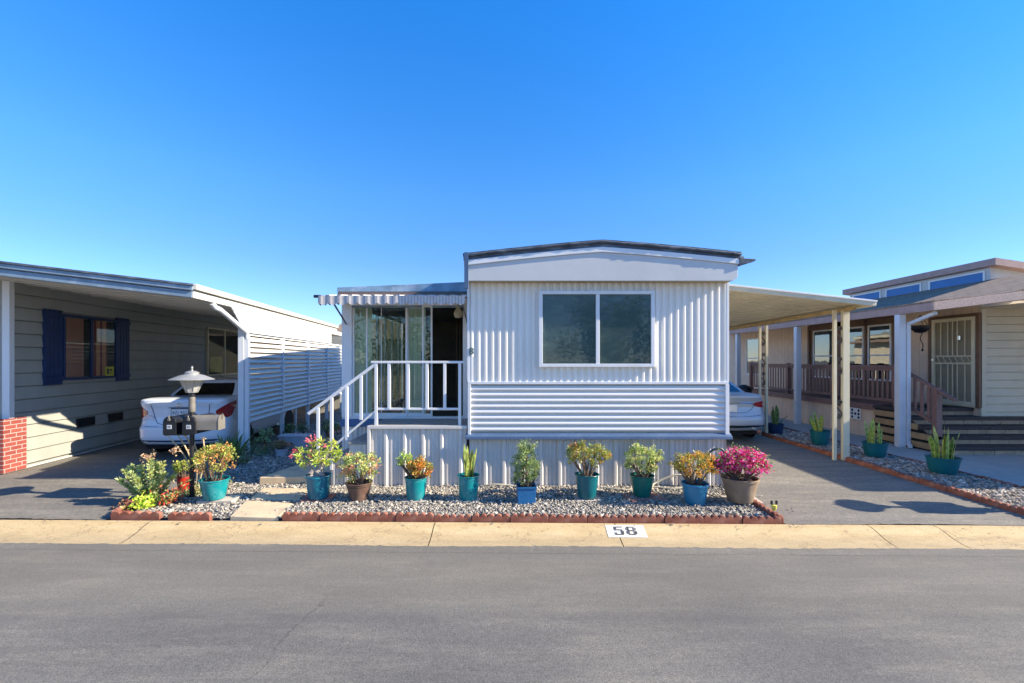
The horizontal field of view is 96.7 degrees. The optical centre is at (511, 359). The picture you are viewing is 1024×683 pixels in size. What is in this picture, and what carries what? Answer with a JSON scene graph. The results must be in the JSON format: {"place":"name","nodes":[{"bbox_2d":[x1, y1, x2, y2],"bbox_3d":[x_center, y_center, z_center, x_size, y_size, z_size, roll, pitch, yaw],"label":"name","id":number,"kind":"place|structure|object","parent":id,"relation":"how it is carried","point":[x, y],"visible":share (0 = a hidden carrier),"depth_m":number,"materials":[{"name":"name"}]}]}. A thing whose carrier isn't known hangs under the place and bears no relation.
{"place":"outdoors","nodes":[
{"label":"outdoors","id":0,"kind":"place"},
{"bbox_2d":[0,516,109,519],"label":"driveway","id":1,"kind":"structure","parent":0,"point":[93,518],"depth_m":5.63,"materials":[{"name":"concrete"}]},
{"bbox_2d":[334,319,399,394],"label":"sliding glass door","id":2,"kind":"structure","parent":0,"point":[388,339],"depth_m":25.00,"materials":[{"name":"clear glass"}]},
{"bbox_2d":[0,549,1023,682],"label":"road","id":3,"kind":"structure","parent":0,"point":[108,616],"depth_m":3.61,"materials":[{"name":"grey asphalt"}]},
{"bbox_2d":[0,520,1023,549],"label":"kerb gutter","id":4,"kind":"object","parent":3,"relation":"on","point":[795,536],"visible":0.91,"depth_m":5.21,"materials":[{"name":"concrete"}]},
{"bbox_2d":[605,525,647,537],"bbox_3d":[1.316,1.974,5.251,0.446,0.062,0.222,0,0,0],"label":"house number marking","id":5,"kind":"object","parent":4,"relation":"on","point":[627,531],"visible":1,"depth_m":5.24,"materials":[{"name":"white paint"}]},
{"bbox_2d":[0,395,1023,527],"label":"driveway","id":6,"kind":"structure","parent":0,"point":[808,485],"depth_m":6.89,"materials":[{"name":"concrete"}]},
{"bbox_2d":[111,502,131,512],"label":"edging block","id":7,"kind":"structure","parent":6,"relation":"on","point":[125,508],"depth_m":5.78,"materials":[{"name":"red concrete"}]},
{"bbox_2d":[110,510,162,520],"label":"edging block","id":8,"kind":"structure","parent":6,"relation":"on","point":[138,515],"depth_m":5.54,"materials":[{"name":"red concrete"}]},
{"bbox_2d":[115,446,181,498],"bbox_3d":[-4.934,1.562,6.196,0.876,0.786,0.369,0,0,0],"label":"shrub","id":9,"kind":"object","parent":6,"relation":"on","point":[138,484],"visible":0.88,"depth_m":6.17,"materials":[{"name":"green plant"}]},
{"bbox_2d":[0,261,341,473],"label":"house","id":10,"kind":"structure","parent":6,"relation":"on","point":[89,361],"depth_m":9.29,"materials":[{"name":"grey wood"}]},
{"bbox_2d":[63,314,117,379],"bbox_3d":[-8.944,-0.255,9.672,0.065,1.310,1.430,0,0,-7],"label":"window","id":11,"kind":"structure","parent":10,"relation":"in","point":[90,347],"depth_m":9.64,"materials":[{"name":"brown glass"}]},
{"bbox_2d":[206,327,237,375],"bbox_3d":[-9.637,-0.265,15.248,0.065,1.530,2.150,0,0,-7],"label":"window","id":12,"kind":"structure","parent":10,"relation":"in","point":[221,346],"depth_m":15.08,"materials":[{"name":"glass"}]},
{"bbox_2d":[168,511,211,520],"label":"edging block","id":13,"kind":"structure","parent":6,"relation":"on","point":[188,516],"depth_m":5.52,"materials":[{"name":"red concrete"}]},
{"bbox_2d":[139,375,292,451],"bbox_3d":[-6.845,1.167,11.168,1.711,1.646,4.458,0,0,-7],"label":"parked car","id":14,"kind":"object","parent":6,"relation":"on","point":[217,396],"visible":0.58,"depth_m":9.15,"materials":[{"name":"white paint"}]},
{"bbox_2d":[207,430,257,462],"bbox_3d":[-5.313,1.640,8.602,0.938,0.620,0.732,0,0,0],"label":"aloe","id":15,"kind":"object","parent":6,"relation":"on","point":[237,446],"visible":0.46,"depth_m":8.70,"materials":[{"name":"green plant"}]},
{"bbox_2d":[132,422,345,518],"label":"gravel","id":16,"kind":"structure","parent":6,"relation":"on","point":[255,468],"depth_m":7.03,"materials":[{"name":"grey gravel"}]},
{"bbox_2d":[121,487,160,510],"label":"shrub","id":17,"kind":"object","parent":16,"relation":"on","point":[143,503],"visible":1,"depth_m":5.83,"materials":[{"name":"green plant"}]},
{"bbox_2d":[141,474,190,507],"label":"shrub","id":18,"kind":"object","parent":16,"relation":"on","point":[171,496],"visible":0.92,"depth_m":6.01,"materials":[{"name":"red plant"}]},
{"bbox_2d":[172,459,195,490],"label":"potted plant","id":19,"kind":"object","parent":16,"relation":"on","point":[178,468],"visible":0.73,"depth_m":6.70,"materials":[{"name":"green plant"}]},
{"bbox_2d":[165,435,206,490],"bbox_3d":[-4.737,1.464,6.597,0.646,0.877,0.143,0,0,0],"label":"dried flower","id":20,"kind":"object","parent":16,"relation":"on","point":[200,476],"visible":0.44,"depth_m":6.60,"materials":[{"name":"brown plant"}]},
{"bbox_2d":[168,366,214,496],"bbox_3d":[-4.489,1.015,6.385,0.548,1.870,0.548,0,0,0],"label":"lamp post","id":21,"kind":"object","parent":16,"relation":"on","point":[191,381],"visible":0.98,"depth_m":6.35,"materials":[{"name":"black metal"}]},
{"bbox_2d":[182,413,215,434],"bbox_3d":[-4.420,0.890,6.451,0.180,0.260,0.492,0,0,0],"label":"mailbox","id":22,"kind":"object","parent":21,"relation":"attached to","point":[188,425],"visible":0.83,"depth_m":6.22,"materials":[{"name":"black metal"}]},
{"bbox_2d":[182,416,195,434],"bbox_3d":[-4.420,0.890,6.220,0.180,0.260,0.030,0,0,0],"label":"door","id":23,"kind":"structure","parent":22,"relation":"in","point":[188,423],"depth_m":6.22,"materials":[{"name":"black metal"}]},
{"bbox_2d":[192,414,224,429],"bbox_3d":[-4.235,0.860,6.348,0.392,0.219,0.185,0,0,-6],"label":"mailbox","id":24,"kind":"object","parent":21,"relation":"attached to","point":[210,422],"visible":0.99,"depth_m":6.28,"materials":[{"name":"grey metal"}]},
{"bbox_2d":[218,414,224,429],"bbox_3d":[-4.052,0.860,6.364,0.030,0.219,0.180,0,0,-6],"label":"door","id":25,"kind":"structure","parent":24,"relation":"in","point":[221,419],"depth_m":6.35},
{"bbox_2d":[157,477,241,501],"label":"shrub","id":26,"kind":"object","parent":16,"relation":"on","point":[196,491],"visible":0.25,"depth_m":6.46,"materials":[{"name":"red plant"}]},
{"bbox_2d":[196,494,242,504],"bbox_3d":[-3.996,1.915,6.236,0.460,0.055,0.300,0,0,-3],"label":"paver","id":27,"kind":"object","parent":16,"relation":"on","point":[227,499],"visible":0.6,"depth_m":6.11,"materials":[{"name":"white concrete"}]},
{"bbox_2d":[186,442,239,500],"bbox_3d":[-4.043,1.500,6.210,0.610,0.759,0.495,0,0,-13],"label":"potted plant","id":28,"kind":"object","parent":27,"relation":"on","point":[213,487],"visible":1,"depth_m":6.11,"materials":[{"name":"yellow plant"}]},
{"bbox_2d":[226,450,254,466],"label":"shrub","id":29,"kind":"object","parent":16,"relation":"on","point":[238,460],"visible":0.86,"depth_m":8.30,"materials":[{"name":"green plant"}]},
{"bbox_2d":[252,427,274,447],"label":"shrub","id":30,"kind":"object","parent":16,"relation":"on","point":[263,437],"visible":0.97,"depth_m":9.62,"materials":[{"name":"green plant"}]},
{"bbox_2d":[272,439,290,456],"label":"potted plant","id":31,"kind":"object","parent":16,"relation":"on","point":[281,447],"visible":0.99,"depth_m":9.05,"materials":[{"name":"green plant"}]},
{"bbox_2d":[277,433,312,447],"bbox_3d":[-4.798,1.800,10.071,0.640,0.300,0.320,0,0,0],"label":"planter box","id":32,"kind":"object","parent":16,"relation":"on","point":[296,438],"visible":0.68,"depth_m":9.93,"materials":[{"name":"grey concrete"}]},
{"bbox_2d":[260,465,330,485],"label":"path slab","id":33,"kind":"structure","parent":16,"relation":"on","point":[295,474],"depth_m":7.07,"materials":[{"name":"concrete"}]},
{"bbox_2d":[320,419,338,437],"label":"shrub","id":34,"kind":"object","parent":16,"relation":"on","point":[326,428],"visible":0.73,"depth_m":11.03,"materials":[{"name":"green plant"}]},
{"bbox_2d":[235,442,272,457],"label":"shrub","id":35,"kind":"object","parent":6,"relation":"on","point":[251,452],"visible":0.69,"depth_m":8.99,"materials":[{"name":"green plant"}]},
{"bbox_2d":[230,500,291,520],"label":"path slab","id":36,"kind":"structure","parent":6,"relation":"on","point":[253,510],"depth_m":5.74,"materials":[{"name":"concrete"}]},
{"bbox_2d":[210,302,341,458],"bbox_3d":[-5.836,0.469,13.277,0.235,2.963,10.958,0,0,-7],"label":"carport screen","id":37,"kind":"object","parent":6,"relation":"on","point":[261,399],"visible":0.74,"depth_m":10.86,"materials":[{"name":"white metal"}]},
{"bbox_2d":[250,488,306,501],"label":"path slab","id":38,"kind":"structure","parent":6,"relation":"on","point":[279,495],"depth_m":6.47,"materials":[{"name":"concrete"}]},
{"bbox_2d":[282,511,320,521],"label":"edging block","id":39,"kind":"structure","parent":6,"relation":"on","point":[309,516],"depth_m":5.50,"materials":[{"name":"red concrete"}]},
{"bbox_2d":[320,512,357,521],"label":"edging block","id":40,"kind":"structure","parent":6,"relation":"on","point":[338,517],"depth_m":5.49,"materials":[{"name":"red concrete"}]},
{"bbox_2d":[358,512,395,521],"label":"edging block","id":41,"kind":"structure","parent":6,"relation":"on","point":[376,517],"depth_m":5.48,"materials":[{"name":"red concrete"}]},
{"bbox_2d":[396,512,433,521],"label":"edging block","id":42,"kind":"structure","parent":6,"relation":"on","point":[414,517],"depth_m":5.47,"materials":[{"name":"red brick"}]},
{"bbox_2d":[434,514,471,522],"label":"edging block","id":43,"kind":"structure","parent":6,"relation":"on","point":[452,518],"depth_m":5.47,"materials":[{"name":"red concrete"}]},
{"bbox_2d":[472,513,509,522],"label":"edging block","id":44,"kind":"structure","parent":6,"relation":"on","point":[490,518],"depth_m":5.46,"materials":[{"name":"red brick"}]},
{"bbox_2d":[510,513,547,522],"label":"edging block","id":45,"kind":"structure","parent":6,"relation":"on","point":[528,518],"depth_m":5.45,"materials":[{"name":"red brick"}]},
{"bbox_2d":[337,239,755,486],"bbox_3d":[0.339,-0.220,13.396,6.492,4.380,13.469,0,0,0],"label":"mobile home","id":46,"kind":"object","parent":6,"relation":"on","point":[617,348],"visible":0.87,"depth_m":6.91,"materials":[{"name":"white metal"}]},
{"bbox_2d":[314,295,466,324],"bbox_3d":[-1.834,-0.850,7.263,2.273,0.499,0.921,0,0,0],"label":"awning","id":47,"kind":"object","parent":46,"relation":"attached to","point":[388,299],"visible":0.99,"depth_m":6.81,"materials":[{"name":"white metal"}]},
{"bbox_2d":[352,306,462,418],"bbox_3d":[-1.780,0.037,7.773,1.884,1.927,0.135,0,0,0],"label":"sliding door","id":48,"kind":"structure","parent":46,"relation":"in","point":[406,415],"depth_m":7.76,"materials":[{"name":"white metal"}]},
{"bbox_2d":[539,291,654,366],"bbox_3d":[1.279,-0.468,6.891,1.745,1.149,0.078,0,0,0],"label":"window","id":49,"kind":"structure","parent":46,"relation":"in","point":[577,328],"depth_m":6.89,"materials":[{"name":"white glass"}]},
{"bbox_2d":[549,514,586,522],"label":"edging block","id":50,"kind":"structure","parent":6,"relation":"on","point":[568,518],"depth_m":5.44,"materials":[{"name":"red concrete"}]},
{"bbox_2d":[587,514,625,523],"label":"edging block","id":51,"kind":"structure","parent":6,"relation":"on","point":[605,518],"depth_m":5.43,"materials":[{"name":"red brick"}]},
{"bbox_2d":[625,514,663,523],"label":"edging block","id":52,"kind":"structure","parent":6,"relation":"on","point":[649,519],"depth_m":5.42,"materials":[{"name":"red concrete"}]},
{"bbox_2d":[664,514,702,523],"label":"edging block","id":53,"kind":"structure","parent":6,"relation":"on","point":[683,519],"depth_m":5.41,"materials":[{"name":"red concrete"}]},
{"bbox_2d":[703,514,741,523],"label":"edging block","id":54,"kind":"structure","parent":6,"relation":"on","point":[726,519],"depth_m":5.41,"materials":[{"name":"red brick"}]},
{"bbox_2d":[728,381,764,436],"bbox_3d":[5.212,1.218,13.108,1.860,1.545,4.822,0,0,1],"label":"parked car","id":55,"kind":"object","parent":6,"relation":"on","point":[746,415],"visible":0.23,"depth_m":10.79,"materials":[{"name":"silver metal"}]},
{"bbox_2d":[742,515,780,523],"bbox_3d":[2.968,1.935,5.425,0.454,0.150,0.055,0,0,1],"label":"edging block","id":56,"kind":"object","parent":6,"relation":"on","point":[752,519],"depth_m":5.40,"materials":[{"name":"red brick"}]},
{"bbox_2d":[758,504,783,523],"bbox_3d":[3.217,1.931,5.666,0.055,0.150,0.487,0,0,1],"label":"edging block","id":57,"kind":"object","parent":6,"relation":"on","point":[768,510],"depth_m":5.64,"materials":[{"name":"red concrete"}]},
{"bbox_2d":[729,284,877,459],"bbox_3d":[5.022,0.234,13.809,3.453,3.432,11.062,0,0,0],"label":"carport","id":58,"kind":"object","parent":6,"relation":"on","point":[750,306],"visible":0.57,"depth_m":8.88,"materials":[{"name":"beige metal"}]},
{"bbox_2d":[853,459,874,468],"bbox_3d":[6.510,1.927,8.412,0.055,0.120,0.462,0,-1,-1],"label":"edging block","id":59,"kind":"object","parent":6,"relation":"on","point":[863,463],"depth_m":8.39,"materials":[{"name":"red brick"}]},
{"bbox_2d":[729,258,1023,447],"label":"house","id":60,"kind":"structure","parent":6,"relation":"on","point":[971,355],"depth_m":11.67,"materials":[{"name":"beige"}]},
{"bbox_2d":[746,338,761,374],"bbox_3d":[10.564,-0.150,19.900,0.047,1.600,1.200,0,0,0],"label":"window","id":61,"kind":"structure","parent":60,"relation":"in","point":[751,344],"depth_m":20.03,"materials":[{"name":"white glass"}]},
{"bbox_2d":[749,363,893,406],"bbox_3d":[9.050,0.600,13.973,0.110,1.000,6.655,0,0,0],"label":"deck railing","id":62,"kind":"object","parent":60,"relation":"on","point":[788,367],"visible":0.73,"depth_m":13.09,"materials":[{"name":"brown paint"}]},
{"bbox_2d":[813,329,831,377],"bbox_3d":[10.564,-0.210,15.400,0.047,1.620,1.100,0,0,0],"label":"window","id":63,"kind":"structure","parent":60,"relation":"in","point":[822,339],"depth_m":15.50,"materials":[{"name":"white glass"}]},
{"bbox_2d":[850,326,863,379],"bbox_3d":[10.564,-0.210,14.105,0.047,1.620,0.890,0,0,0],"label":"window","id":64,"kind":"structure","parent":60,"relation":"in","point":[856,333],"depth_m":13.93,"materials":[{"name":"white glass"}]},
{"bbox_2d":[852,290,880,299],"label":"clerestory window","id":65,"kind":"structure","parent":60,"relation":"in","point":[876,294],"depth_m":16.10,"materials":[{"name":"blue glass"}]},
{"bbox_2d":[867,323,891,381],"bbox_3d":[10.564,-0.210,13.080,0.047,1.620,0.840,0,0,0],"label":"window","id":66,"kind":"structure","parent":60,"relation":"in","point":[879,337],"depth_m":13.10,"materials":[{"name":"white glass"}]},
{"bbox_2d":[885,283,921,296],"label":"clerestory window","id":67,"kind":"structure","parent":60,"relation":"in","point":[917,287],"depth_m":14.74,"materials":[{"name":"blue glass"}]},
{"bbox_2d":[911,315,931,350],"bbox_3d":[9.600,-0.627,10.700,0.400,0.854,0.400,0,0,0],"label":"hanging basket","id":68,"kind":"object","parent":60,"relation":"hanging from","point":[922,329],"visible":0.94,"depth_m":10.61,"materials":[{"name":"black metal"}]},
{"bbox_2d":[931,316,975,406],"bbox_3d":[10.521,0.040,10.880,0.102,2.080,1.060,0,0,0],"label":"security door","id":69,"kind":"structure","parent":60,"relation":"in","point":[953,360],"depth_m":10.81,"materials":[{"name":"beige paint"}]},
{"bbox_2d":[928,270,985,289],"bbox_3d":[12.685,-2.225,13.025,0.030,0.350,1.650,0,0,0],"label":"clerestory window","id":70,"kind":"structure","parent":60,"relation":"in","point":[981,275],"depth_m":12.93,"materials":[{"name":"blue glass"}]},
{"bbox_2d":[873,465,896,475],"bbox_3d":[6.506,1.927,7.943,0.055,0.120,0.462,-2,-1,0],"label":"edging block","id":71,"kind":"object","parent":6,"relation":"on","point":[890,471],"depth_m":7.91,"materials":[{"name":"red brick"}]},
{"bbox_2d":[894,472,919,482],"bbox_3d":[6.498,1.940,7.474,0.055,0.120,0.462,-2,0,1],"label":"edging block","id":72,"kind":"object","parent":6,"relation":"on","point":[907,477],"depth_m":7.45,"materials":[{"name":"red concrete"}]},
{"bbox_2d":[919,478,948,491],"bbox_3d":[6.494,1.930,7.006,0.055,0.120,0.463,-2,0,1],"label":"edging block","id":73,"kind":"object","parent":6,"relation":"on","point":[934,484],"depth_m":6.98,"materials":[{"name":"red brick"}]},
{"bbox_2d":[947,487,981,501],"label":"edging block","id":74,"kind":"structure","parent":6,"relation":"on","point":[964,493],"depth_m":6.52,"materials":[{"name":"red concrete"}]},
{"bbox_2d":[979,497,1017,512],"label":"edging block","id":75,"kind":"structure","parent":6,"relation":"on","point":[1001,505],"depth_m":6.04,"materials":[{"name":"red concrete"}]},
{"bbox_2d":[0,543,1023,556],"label":"curb","id":76,"kind":"structure","parent":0,"point":[562,549],"depth_m":4.90,"materials":[{"name":"concrete"}]},
{"bbox_2d":[0,0,1023,325],"label":"sky","id":77,"kind":"structure","parent":0,"point":[282,154],"materials":[{"name":"blue"}]},
{"bbox_2d":[289,484,770,519],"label":"gravel ground","id":78,"kind":"structure","parent":0,"point":[527,511],"depth_m":6.05,"materials":[{"name":"grey gravel"}]},
{"bbox_2d":[300,493,335,502],"bbox_3d":[-2.679,1.919,6.302,0.400,0.045,0.300,0,0,-7],"label":"paver","id":79,"kind":"object","parent":78,"relation":"on","point":[306,498],"visible":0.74,"depth_m":6.19,"materials":[{"name":"grey stone"}]},
{"bbox_2d":[288,434,342,499],"bbox_3d":[-2.679,1.448,6.272,0.717,0.884,0.378,0,0,-12],"label":"potted plant","id":80,"kind":"object","parent":79,"relation":"on","point":[318,480],"visible":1,"depth_m":6.22,"materials":[{"name":"green plant"}]},
{"bbox_2d":[335,451,382,501],"bbox_3d":[-2.092,1.587,6.256,0.614,0.686,0.546,0,0,-39],"label":"potted plant","id":81,"kind":"object","parent":78,"relation":"on","point":[358,489],"visible":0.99,"depth_m":6.16,"materials":[{"name":"brown plant"}]},
{"bbox_2d":[307,361,467,486],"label":"porch deck","id":82,"kind":"structure","parent":78,"relation":"on","point":[439,444],"depth_m":6.94,"materials":[{"name":"metal"}]},
{"bbox_2d":[401,497,426,503],"bbox_3d":[-1.332,1.925,6.236,0.330,0.035,0.200,0,0,-1],"label":"paver","id":83,"kind":"object","parent":78,"relation":"on","point":[407,500],"visible":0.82,"depth_m":6.14,"materials":[{"name":"grey concrete"}]},
{"bbox_2d":[396,449,434,500],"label":"potted plant","id":84,"kind":"object","parent":83,"relation":"on","point":[415,477],"visible":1,"depth_m":6.19,"materials":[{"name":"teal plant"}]},
{"bbox_2d":[456,497,479,503],"bbox_3d":[-0.612,1.925,6.236,0.330,0.035,0.200,0,0,2],"label":"paver","id":85,"kind":"object","parent":78,"relation":"on","point":[476,500],"visible":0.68,"depth_m":6.18,"materials":[{"name":"grey concrete"}]},
{"bbox_2d":[457,444,479,500],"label":"potted plant","id":86,"kind":"object","parent":85,"relation":"on","point":[468,481],"visible":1,"depth_m":6.18,"materials":[{"name":"green plant"}]},
{"bbox_2d":[508,438,542,504],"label":"potted plant","id":87,"kind":"object","parent":78,"relation":"on","point":[526,492],"visible":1,"depth_m":6.10,"materials":[{"name":"green plant"}]},
{"bbox_2d":[573,495,602,502],"bbox_3d":[1.044,1.925,6.302,0.360,0.035,0.260,0,0,-6],"label":"paver","id":88,"kind":"object","parent":78,"relation":"on","point":[579,500],"visible":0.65,"depth_m":6.22,"materials":[{"name":"white stone"}]},
{"bbox_2d":[565,439,612,499],"bbox_3d":[1.058,1.501,6.308,0.664,0.808,0.601,0,0,-4],"label":"potted plant","id":89,"kind":"object","parent":88,"relation":"on","point":[586,481],"visible":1,"depth_m":6.21,"materials":[{"name":"green plant"}]},
{"bbox_2d":[621,492,665,503],"bbox_3d":[1.840,1.925,6.346,0.520,0.035,0.340,0,0,-11],"label":"paver","id":90,"kind":"object","parent":78,"relation":"on","point":[641,500],"visible":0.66,"depth_m":6.27,"materials":[{"name":"grey stone"}]},
{"bbox_2d":[623,443,664,497],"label":"potted plant","id":91,"kind":"object","parent":90,"relation":"on","point":[642,483],"visible":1,"depth_m":6.32,"materials":[{"name":"green plant"}]},
{"bbox_2d":[602,474,688,490],"bbox_3d":[2.055,1.820,6.779,1.418,0.210,0.174,0,0,-2],"label":"garden hose","id":92,"kind":"object","parent":78,"relation":"on","point":[662,479],"visible":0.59,"depth_m":6.77,"materials":[{"name":"white rubber"}]},
{"bbox_2d":[667,450,719,505],"bbox_3d":[2.426,1.573,6.070,0.685,0.714,0.590,0,0,23],"label":"potted plant","id":93,"kind":"object","parent":78,"relation":"on","point":[695,490],"visible":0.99,"depth_m":5.99,"materials":[{"name":"yellow plant"}]},
{"bbox_2d":[720,495,763,504],"bbox_3d":[3.129,1.919,6.214,0.460,0.045,0.300,0,0,6],"label":"paver","id":94,"kind":"object","parent":78,"relation":"on","point":[724,497],"visible":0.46,"depth_m":6.19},
{"bbox_2d":[709,442,774,503],"bbox_3d":[3.053,1.513,6.126,0.850,0.754,0.695,0,0,0],"label":"potted plant","id":95,"kind":"object","parent":94,"relation":"on","point":[740,487],"visible":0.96,"depth_m":5.99,"materials":[{"name":"pink plant"}]},
{"bbox_2d":[761,426,1023,506],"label":"gravel","id":96,"kind":"structure","parent":0,"point":[917,469],"depth_m":7.56,"materials":[{"name":"grey gravel"}]},
{"bbox_2d":[768,405,786,433],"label":"potted plant","id":97,"kind":"object","parent":96,"relation":"on","point":[775,426],"visible":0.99,"depth_m":11.70,"materials":[{"name":"green plant"}]},
{"bbox_2d":[925,471,956,477],"bbox_3d":[7.202,1.927,7.655,0.440,0.030,0.440,0,0,0],"label":"paver","id":98,"kind":"object","parent":96,"relation":"on","point":[935,474],"visible":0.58,"depth_m":7.54,"materials":[{"name":"ceramic"}]},
{"bbox_2d":[924,426,962,474],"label":"potted plant","id":99,"kind":"object","parent":98,"relation":"on","point":[946,462],"visible":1,"depth_m":7.64,"materials":[{"name":"green plant"}]},
{"bbox_2d":[768,415,1023,485],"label":"sidewalk","id":100,"kind":"structure","parent":0,"point":[1007,468],"depth_m":8.90,"materials":[{"name":"concrete"}]},
{"bbox_2d":[873,405,1023,454],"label":"entry steps","id":101,"kind":"structure","parent":100,"relation":"on","point":[991,435],"depth_m":9.89,"materials":[{"name":"wood"}]},
{"bbox_2d":[911,372,958,444],"bbox_3d":[9.000,0.954,9.932,0.120,1.651,1.443,0,0,0],"label":"stair railing","id":102,"kind":"object","parent":101,"relation":"on","point":[935,421],"visible":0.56,"depth_m":9.68,"materials":[{"name":"brown paint"}]},
{"bbox_2d":[784,521,1023,525],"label":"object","id":103,"kind":"structure","parent":0,"point":[857,523],"depth_m":5.43,"materials":[{"name":"concrete"}]},
{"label":"paver","id":104,"kind":"object","parent":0,"visible":0},
{"bbox_2d":[861,418,889,457],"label":"potted plant","id":105,"kind":"object","parent":104,"relation":"on","point":[872,447],"visible":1,"depth_m":8.98,"materials":[{"name":"green plant"}]},
{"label":"paver","id":106,"kind":"object","parent":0,"visible":0},
{"bbox_2d":[809,410,830,444],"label":"potted plant","id":107,"kind":"object","parent":106,"relation":"on","point":[819,435],"visible":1,"depth_m":10.21,"materials":[{"name":"green plant"}]},
{"bbox_3d":[-4.629,1.028,6.415,0.320,0.018,0.320,0,0,0],"label":"mailbox bracket","id":108,"kind":"object","parent":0,"visible":0},
{"bbox_2d":[163,413,197,434],"bbox_3d":[-4.684,0.890,6.451,0.180,0.260,0.492,0,0,0],"label":"mailbox","id":109,"kind":"object","parent":108,"relation":"on","point":[172,425],"visible":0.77,"depth_m":6.22,"materials":[{"name":"black metal"}]},
{"bbox_2d":[163,416,176,434],"bbox_3d":[-4.684,0.890,6.220,0.180,0.260,0.030,0,0,0],"label":"door","id":110,"kind":"structure","parent":109,"relation":"in","point":[169,423],"depth_m":6.22,"materials":[{"name":"black metal"}]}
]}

